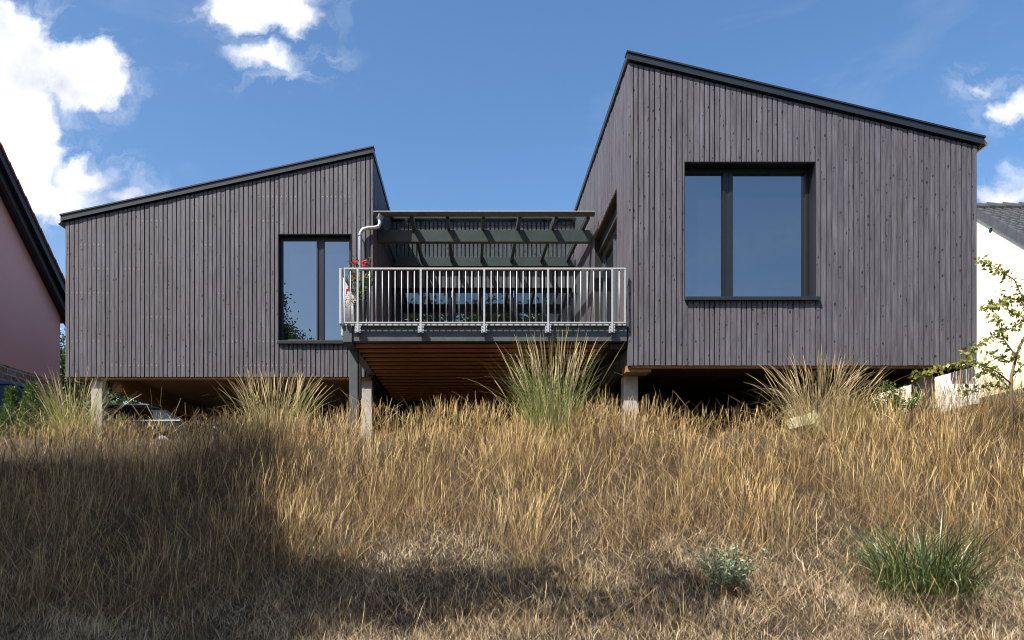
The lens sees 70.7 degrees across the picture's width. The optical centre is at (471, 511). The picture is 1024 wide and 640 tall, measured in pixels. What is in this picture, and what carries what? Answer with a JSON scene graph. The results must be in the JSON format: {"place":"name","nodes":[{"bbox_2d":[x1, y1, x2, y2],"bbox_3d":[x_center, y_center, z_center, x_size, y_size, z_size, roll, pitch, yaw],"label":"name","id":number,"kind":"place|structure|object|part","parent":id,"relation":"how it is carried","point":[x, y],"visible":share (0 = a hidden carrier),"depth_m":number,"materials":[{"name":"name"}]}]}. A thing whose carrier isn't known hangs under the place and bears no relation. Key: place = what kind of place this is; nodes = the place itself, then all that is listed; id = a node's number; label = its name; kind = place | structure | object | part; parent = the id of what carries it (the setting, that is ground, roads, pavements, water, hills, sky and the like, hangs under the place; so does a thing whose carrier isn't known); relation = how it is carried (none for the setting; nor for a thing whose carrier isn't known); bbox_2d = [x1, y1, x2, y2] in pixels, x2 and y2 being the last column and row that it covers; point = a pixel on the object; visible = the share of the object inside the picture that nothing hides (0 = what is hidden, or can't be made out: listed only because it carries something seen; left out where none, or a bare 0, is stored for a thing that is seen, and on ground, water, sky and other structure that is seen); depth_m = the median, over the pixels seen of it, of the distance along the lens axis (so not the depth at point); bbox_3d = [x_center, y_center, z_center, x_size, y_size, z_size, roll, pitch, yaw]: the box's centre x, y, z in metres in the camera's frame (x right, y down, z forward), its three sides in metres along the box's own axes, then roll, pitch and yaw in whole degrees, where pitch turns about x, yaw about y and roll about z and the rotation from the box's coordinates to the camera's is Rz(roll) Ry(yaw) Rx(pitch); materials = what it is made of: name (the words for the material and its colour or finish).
{"place":"outdoors","nodes":[
{"label":"outdoors","id":0,"kind":"place"},
{"bbox_2d":[0,353,1023,639],"bbox_3d":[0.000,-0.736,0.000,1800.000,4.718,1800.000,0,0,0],"label":"ground","id":1,"kind":"structure","parent":0,"point":[625,552],"depth_m":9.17,"materials":[{"name":"brown plant"}]},
{"bbox_2d":[0,381,27,437],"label":"wheelie bin","id":2,"kind":"object","parent":1,"relation":"on","point":[3,384],"visible":0.23,"depth_m":17.17,"materials":[{"name":"plastic"}]},
{"bbox_2d":[0,385,27,438],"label":"conifer shrub","id":3,"kind":"object","parent":1,"relation":"on","point":[11,404],"visible":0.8,"depth_m":14.13,"materials":[{"name":"green plant"}]},
{"bbox_2d":[11,379,41,439],"bbox_3d":[-8.710,-1.974,14.184,0.679,1.270,0.641,0,0,-31],"label":"conifer shrub","id":4,"kind":"object","parent":1,"relation":"on","point":[26,393],"visible":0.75,"depth_m":14.13,"materials":[{"name":"green plant"}]},
{"bbox_2d":[0,142,64,438],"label":"neighbour house","id":5,"kind":"structure","parent":1,"relation":"on","point":[32,298],"depth_m":20.07,"materials":[{"name":"paint"}]},
{"bbox_2d":[35,393,56,439],"bbox_3d":[-8.337,-1.841,14.206,0.555,1.038,0.537,0,0,0],"label":"conifer shrub","id":6,"kind":"object","parent":1,"relation":"on","point":[42,406],"visible":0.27,"depth_m":14.12,"materials":[{"name":"green plant"}]},
{"bbox_2d":[11,365,137,440],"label":"ornamental grass","id":7,"kind":"object","parent":1,"relation":"on","point":[59,414],"depth_m":13.09,"materials":[{"name":"plant"}]},
{"bbox_2d":[60,328,117,423],"bbox_3d":[-14.535,-4.299,25.515,4.092,5.198,2.987,0,0,0],"label":"garden tree","id":8,"kind":"object","parent":1,"relation":"on","point":[62,339],"visible":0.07,"depth_m":24.99,"materials":[{"name":"green plant"}]},
{"bbox_2d":[107,411,131,437],"bbox_3d":[-7.133,-1.653,14.604,0.447,0.814,0.366,0,0,14],"label":"leafy weed","id":9,"kind":"object","parent":1,"relation":"on","point":[126,416],"visible":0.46,"depth_m":14.57,"materials":[{"name":"green plant"}]},
{"bbox_2d":[46,404,211,439],"bbox_3d":[-10.211,-2.409,21.600,4.256,1.480,1.820,0,0,0],"label":"parked car","id":10,"kind":"object","parent":1,"relation":"on","point":[130,409],"visible":0.18,"depth_m":20.84,"materials":[{"name":"paint"}]},
{"bbox_3d":[-10.550,-2.814,20.848,1.260,0.330,0.020,0,0,0],"label":"side window","id":11,"kind":"part","parent":10,"relation":"part of","materials":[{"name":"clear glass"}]},
{"bbox_3d":[-9.210,-2.814,20.848,1.260,0.330,0.020,0,0,0],"label":"side window","id":12,"kind":"part","parent":10,"relation":"part of","materials":[{"name":"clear glass"}]},
{"bbox_2d":[60,348,224,437],"bbox_3d":[-11.246,-3.630,25.360,12.953,4.924,1.460,0,0,0],"label":"hedge","id":13,"kind":"object","parent":1,"relation":"on","point":[121,399],"visible":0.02,"depth_m":25.07,"materials":[{"name":"green plant"}]},
{"bbox_2d":[209,361,340,438],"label":"ornamental grass","id":14,"kind":"object","parent":1,"relation":"on","point":[298,391],"depth_m":12.43,"materials":[{"name":"beige plant"}]},
{"bbox_2d":[0,483,1023,639],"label":"dry grass","id":15,"kind":"structure","parent":1,"relation":"on","point":[526,628],"depth_m":8.14,"materials":[{"name":"beige plant"}]},
{"bbox_2d":[56,50,989,439],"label":"house","id":16,"kind":"structure","parent":1,"relation":"on","point":[712,238],"depth_m":13.36,"materials":[{"name":"wood"}]},
{"bbox_2d":[277,234,350,343],"bbox_3d":[-3.364,-4.800,15.588,1.631,2.378,0.315,0,0,0],"label":"window","id":17,"kind":"structure","parent":16,"relation":"in","point":[309,265],"depth_m":15.67,"materials":[{"name":"clear glass"}]},
{"bbox_2d":[342,255,374,321],"bbox_3d":[-2.057,-3.981,13.091,0.650,1.440,0.461,0,0,0],"label":"potted plant","id":18,"kind":"object","parent":16,"relation":"on","point":[354,302],"visible":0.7,"depth_m":13.04,"materials":[{"name":"green plant"}]},
{"bbox_2d":[392,289,450,321],"bbox_3d":[-1.343,-4.596,19.155,1.586,2.652,0.070,0,0,0],"label":"glazed door","id":19,"kind":"structure","parent":16,"relation":"in","point":[398,291],"depth_m":19.15,"materials":[{"name":"clear glass"}]},
{"bbox_2d":[453,289,512,321],"bbox_3d":[0.285,-4.596,19.155,1.630,2.652,0.070,0,0,0],"label":"glazed door","id":20,"kind":"structure","parent":16,"relation":"in","point":[455,291],"depth_m":19.15,"materials":[{"name":"clear glass"}]},
{"bbox_2d":[514,289,573,321],"bbox_3d":[1.920,-4.596,19.155,1.600,2.652,0.070,0,0,0],"label":"glazed door","id":21,"kind":"structure","parent":16,"relation":"in","point":[519,291],"depth_m":19.15,"materials":[{"name":"clear glass"}]},
{"bbox_2d":[599,204,616,321],"bbox_3d":[2.960,-4.665,14.800,0.260,2.870,2.600,0,0,0],"label":"terrace door","id":22,"kind":"structure","parent":16,"relation":"in","point":[608,240],"depth_m":15.31,"materials":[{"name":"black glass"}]},
{"bbox_2d":[684,161,819,300],"bbox_3d":[4.847,-4.872,12.628,2.329,2.421,0.395,0,0,0],"label":"window","id":23,"kind":"structure","parent":16,"relation":"in","point":[750,228],"depth_m":12.75,"materials":[{"name":"clear glass"}]},
{"bbox_2d":[479,327,624,448],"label":"ornamental grass","id":24,"kind":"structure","parent":1,"relation":"on","point":[549,402],"depth_m":11.84,"materials":[{"name":"plant"}]},
{"bbox_2d":[684,544,770,597],"bbox_3d":[2.926,0.683,8.245,0.639,0.667,0.747,0,0,-29],"label":"sage plant","id":25,"kind":"object","parent":1,"relation":"on","point":[736,578],"visible":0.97,"depth_m":8.20,"materials":[{"name":"green plant"}]},
{"bbox_2d":[787,412,817,428],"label":"stone slab","id":26,"kind":"structure","parent":1,"relation":"on","point":[797,421],"depth_m":12.03,"materials":[{"name":"beige stone"}]},
{"bbox_2d":[729,346,907,438],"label":"ornamental grass","id":27,"kind":"object","parent":1,"relation":"on","point":[820,380],"depth_m":11.89,"materials":[{"name":"beige plant"}]},
{"bbox_2d":[819,381,883,435],"bbox_3d":[6.417,-1.666,12.165,1.288,1.053,1.389,0,0,20],"label":"grass clump","id":28,"kind":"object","parent":1,"relation":"on","point":[860,409],"depth_m":12.04,"materials":[{"name":"beige plant"}]},
{"bbox_2d":[867,378,923,432],"bbox_3d":[7.164,-1.811,12.203,0.794,1.012,0.782,0,0,0],"label":"leafy bush","id":29,"kind":"object","parent":1,"relation":"on","point":[897,400],"visible":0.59,"depth_m":12.17,"materials":[{"name":"green plant"}]},
{"bbox_2d":[819,494,1023,630],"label":"grass tussock","id":30,"kind":"object","parent":1,"relation":"on","point":[925,565],"depth_m":8.14,"materials":[{"name":"green plant"}]},
{"bbox_2d":[874,202,1023,423],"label":"neighbour house","id":31,"kind":"structure","parent":1,"relation":"on","point":[1000,233],"depth_m":17.85,"materials":[{"name":"paint"}]},
{"bbox_2d":[938,365,978,412],"bbox_3d":[11.929,-2.875,17.650,0.939,1.750,0.100,0,0,0],"label":"garden fence","id":32,"kind":"object","parent":1,"relation":"on","point":[950,376],"visible":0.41,"depth_m":17.60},
{"bbox_2d":[908,254,1023,444],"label":"young fruit tree","id":33,"kind":"object","parent":1,"relation":"on","point":[1001,330],"visible":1,"depth_m":11.19,"materials":[{"name":"green plant"}]},
{"bbox_2d":[0,0,1023,428],"label":"sky","id":34,"kind":"structure","parent":0,"point":[462,105],"materials":[{"name":"blue"}]}
]}

